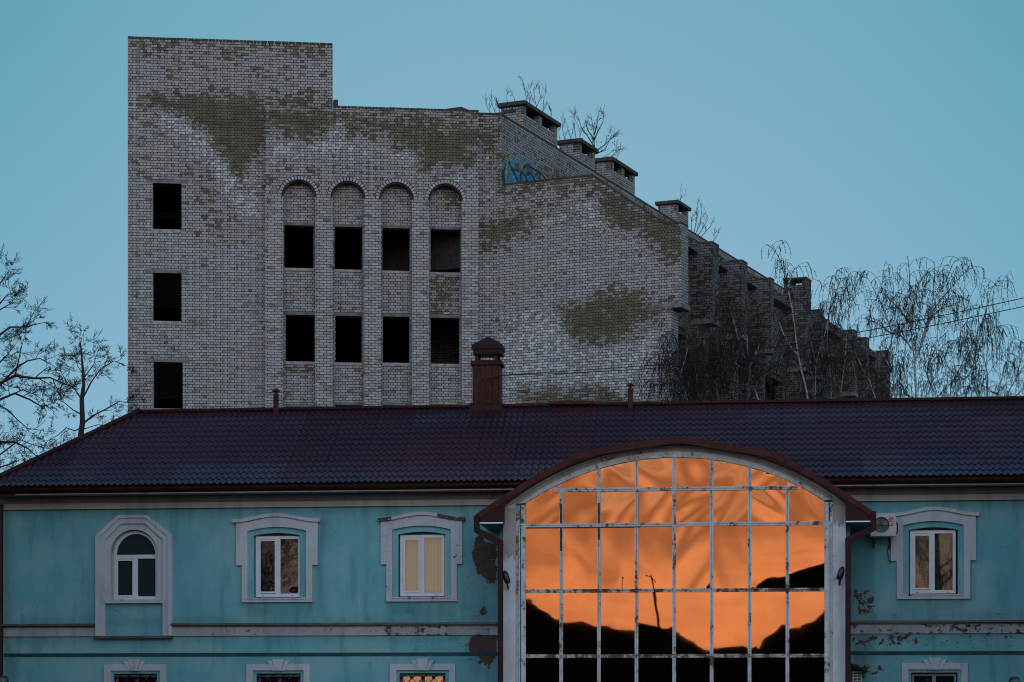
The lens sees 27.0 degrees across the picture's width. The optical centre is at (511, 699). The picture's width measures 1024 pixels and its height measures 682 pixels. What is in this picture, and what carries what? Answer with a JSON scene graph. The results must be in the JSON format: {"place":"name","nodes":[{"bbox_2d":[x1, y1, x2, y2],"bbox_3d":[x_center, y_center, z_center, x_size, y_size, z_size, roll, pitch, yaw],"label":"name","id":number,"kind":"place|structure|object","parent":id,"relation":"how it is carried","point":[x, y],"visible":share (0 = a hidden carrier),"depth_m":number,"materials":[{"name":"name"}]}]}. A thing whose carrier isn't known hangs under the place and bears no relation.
{"place":"outdoors","nodes":[
{"label":"outdoors","id":0,"kind":"place"},
{"bbox_2d":[0,675,8,681],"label":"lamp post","id":1,"kind":"object","parent":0,"point":[3,678],"visible":1,"depth_m":43.91,"materials":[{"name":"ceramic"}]},
{"bbox_2d":[128,36,890,411],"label":"brick building","id":2,"kind":"structure","parent":0,"point":[298,236],"depth_m":80.88,"materials":[{"name":"brick"}]},
{"bbox_2d":[482,89,514,112],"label":"roof shrub","id":3,"kind":"object","parent":2,"relation":"on","point":[496,101],"visible":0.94,"depth_m":90.00,"materials":[{"name":"brown plant"}]},
{"bbox_2d":[517,76,551,114],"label":"roof shrub","id":4,"kind":"object","parent":2,"relation":"on","point":[529,97],"visible":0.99,"depth_m":91.99,"materials":[{"name":"brown plant"}]},
{"bbox_2d":[558,110,587,139],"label":"roof shrub","id":5,"kind":"object","parent":2,"relation":"on","point":[573,126],"visible":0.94,"depth_m":94.99,"materials":[{"name":"brown plant"}]},
{"bbox_2d":[574,105,623,154],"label":"roof shrub","id":6,"kind":"object","parent":2,"relation":"on","point":[593,128],"visible":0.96,"depth_m":95.98,"materials":[{"name":"brown plant"}]},
{"bbox_2d":[604,139,625,158],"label":"roof shrub","id":7,"kind":"object","parent":2,"relation":"on","point":[615,149],"visible":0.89,"depth_m":96.05,"materials":[{"name":"brown plant"}]},
{"bbox_2d":[690,196,719,240],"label":"roof shrub","id":8,"kind":"object","parent":2,"relation":"on","point":[700,221],"visible":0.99,"depth_m":102.99,"materials":[{"name":"brown plant"}]},
{"bbox_2d":[0,0,1023,472],"label":"sky","id":9,"kind":"structure","parent":0,"point":[853,135],"materials":[{"name":"blue"}]},
{"bbox_2d":[1008,676,1020,681],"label":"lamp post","id":10,"kind":"object","parent":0,"point":[1014,679],"visible":1,"depth_m":39.92,"materials":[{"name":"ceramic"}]},
{"label":"ground","id":11,"kind":"structure","parent":0,"visible":0},
{"bbox_2d":[0,244,80,470],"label":"bare tree","id":12,"kind":"object","parent":11,"relation":"on","point":[15,375],"visible":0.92,"depth_m":79.31,"materials":[{"name":"brown plant"}]},
{"bbox_2d":[33,312,145,451],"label":"bare tree","id":13,"kind":"object","parent":11,"relation":"on","point":[81,428],"visible":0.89,"depth_m":78.06,"materials":[{"name":"brown plant"}]},
{"bbox_2d":[0,336,1023,681],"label":"turquoise house","id":14,"kind":"structure","parent":11,"relation":"on","point":[632,540],"depth_m":61.20,"materials":[{"name":"paint"}]},
{"bbox_2d":[114,531,156,598],"bbox_3d":[-10.984,-3.916,62.334,1.304,2.003,0.080,0,0,6],"label":"window","id":15,"kind":"structure","parent":14,"relation":"in","point":[135,554],"depth_m":62.34,"materials":[{"name":"plastic"}]},
{"bbox_2d":[114,674,156,681],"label":"window","id":16,"kind":"structure","parent":14,"relation":"in","point":[119,677],"depth_m":62.43,"materials":[{"name":"paint"}]},
{"bbox_2d":[256,536,299,596],"bbox_3d":[-6.784,-3.858,61.869,1.305,1.770,0.078,0,0,6],"label":"window","id":17,"kind":"structure","parent":14,"relation":"in","point":[277,557],"depth_m":61.85,"materials":[{"name":"plastic"}]},
{"bbox_2d":[257,673,299,681],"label":"window","id":18,"kind":"structure","parent":14,"relation":"in","point":[262,677],"depth_m":61.96,"materials":[{"name":"paint"}]},
{"bbox_2d":[400,535,444,595],"bbox_3d":[-2.557,-3.858,61.463,1.330,1.770,0.193,0,0,6],"label":"window","id":19,"kind":"structure","parent":14,"relation":"in","point":[415,550],"depth_m":61.50,"materials":[{"name":"plastic"}]},
{"bbox_2d":[400,673,444,681],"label":"window","id":20,"kind":"structure","parent":14,"relation":"in","point":[405,677],"depth_m":61.49,"materials":[{"name":"paint"}]},
{"bbox_2d":[476,375,497,403],"bbox_3d":[-0.492,-9.320,64.294,1.209,0.904,0.126,0,0,-11],"label":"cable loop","id":21,"kind":"object","parent":14,"relation":"hanging from","point":[476,391],"visible":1,"depth_m":64.22,"materials":[{"name":"rubber"}]},
{"bbox_2d":[486,376,499,401],"bbox_3d":[-0.572,-9.350,64.221,0.440,0.801,0.022,0,0,0],"label":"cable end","id":22,"kind":"object","parent":14,"relation":"attached to","point":[490,388],"visible":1,"depth_m":64.21,"materials":[{"name":"rubber"}]},
{"bbox_2d":[503,570,511,589],"bbox_3d":[-0.133,-3.273,58.399,0.229,0.527,0.396,0,0,6],"label":"floodlight","id":23,"kind":"object","parent":14,"relation":"attached to","point":[506,578],"visible":1,"depth_m":58.25,"materials":[{"name":"plastic"}]},
{"bbox_2d":[498,306,1023,375],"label":"overhead cable","id":24,"kind":"object","parent":14,"relation":"attached to","point":[764,354],"visible":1,"depth_m":62.69,"materials":[{"name":"rubber"}]},
{"bbox_2d":[505,298,1022,374],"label":"overhead cable","id":25,"kind":"object","parent":14,"relation":"attached to","point":[766,348],"visible":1,"depth_m":62.68,"materials":[{"name":"rubber"}]},
{"bbox_2d":[836,566,844,587],"bbox_3d":[8.833,-3.304,57.409,0.229,0.567,0.396,0,0,6],"label":"floodlight","id":26,"kind":"object","parent":14,"relation":"attached to","point":[841,571],"visible":1,"depth_m":57.27,"materials":[{"name":"plastic"}]},
{"bbox_2d":[852,671,861,681],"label":"vent box","id":27,"kind":"object","parent":14,"relation":"attached to","point":[856,676],"visible":1,"depth_m":59.88,"materials":[{"name":"plastic"}]},
{"bbox_2d":[851,663,866,671],"bbox_3d":[9.699,-0.894,59.718,0.468,0.258,0.580,0,0,6],"label":"canopy","id":28,"kind":"object","parent":14,"relation":"attached to","point":[857,667],"visible":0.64,"depth_m":59.44,"materials":[{"name":"brown metal"}]},
{"bbox_2d":[870,513,897,562],"bbox_3d":[10.374,-4.493,59.530,0.764,1.358,0.625,0,0,6],"label":"air conditioner","id":29,"kind":"object","parent":14,"relation":"attached to","point":[886,523],"visible":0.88,"depth_m":59.25,"materials":[{"name":"white plastic"}]},
{"bbox_2d":[910,530,955,593],"bbox_3d":[11.816,-3.858,59.911,1.263,1.770,0.263,0,0,6],"label":"window","id":30,"kind":"structure","parent":14,"relation":"in","point":[932,552],"depth_m":59.95,"materials":[{"name":"plastic"}]},
{"bbox_2d":[911,673,956,681],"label":"window","id":31,"kind":"structure","parent":14,"relation":"in","point":[916,677],"depth_m":59.93,"materials":[{"name":"paint"}]},
{"bbox_2d":[635,324,716,401],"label":"birch tree","id":32,"kind":"object","parent":11,"relation":"on","point":[668,359],"visible":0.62,"depth_m":76.30,"materials":[{"name":"brown plant"}]},
{"bbox_2d":[664,322,759,400],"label":"birch tree","id":33,"kind":"object","parent":11,"relation":"on","point":[711,372],"visible":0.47,"depth_m":77.38,"materials":[{"name":"brown plant"}]},
{"bbox_2d":[700,290,794,399],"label":"birch tree","id":34,"kind":"object","parent":11,"relation":"on","point":[745,366],"visible":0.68,"depth_m":75.76,"materials":[{"name":"brown plant"}]},
{"bbox_2d":[761,240,825,398],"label":"birch tree","id":35,"kind":"object","parent":11,"relation":"on","point":[795,352],"visible":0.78,"depth_m":76.99,"materials":[{"name":"brown plant"}]},
{"bbox_2d":[781,267,855,398],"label":"birch tree","id":36,"kind":"object","parent":11,"relation":"on","point":[812,356],"visible":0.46,"depth_m":77.98,"materials":[{"name":"brown plant"}]},
{"bbox_2d":[807,267,871,398],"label":"birch tree","id":37,"kind":"object","parent":11,"relation":"on","point":[827,366],"visible":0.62,"depth_m":78.20,"materials":[{"name":"brown plant"}]},
{"bbox_2d":[826,322,900,397],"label":"birch tree","id":38,"kind":"object","parent":11,"relation":"on","point":[867,371],"visible":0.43,"depth_m":75.94,"materials":[{"name":"brown plant"}]},
{"bbox_2d":[849,262,919,397],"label":"birch tree","id":39,"kind":"object","parent":11,"relation":"on","point":[890,345],"visible":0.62,"depth_m":80.01,"materials":[{"name":"brown plant"}]},
{"bbox_2d":[852,256,985,397],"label":"birch tree","id":40,"kind":"object","parent":11,"relation":"on","point":[912,311],"visible":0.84,"depth_m":79.92,"materials":[{"name":"brown plant"}]},
{"bbox_2d":[865,342,980,397],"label":"birch tree","id":41,"kind":"object","parent":11,"relation":"on","point":[919,382],"visible":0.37,"depth_m":81.86,"materials":[{"name":"brown plant"}]},
{"bbox_2d":[922,271,1019,396],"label":"birch tree","id":42,"kind":"object","parent":11,"relation":"on","point":[974,349],"visible":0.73,"depth_m":80.86,"materials":[{"name":"brown plant"}]},
{"bbox_2d":[973,339,1023,395],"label":"birch tree","id":43,"kind":"object","parent":11,"relation":"on","point":[1018,372],"visible":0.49,"depth_m":78.84,"materials":[{"name":"brown plant"}]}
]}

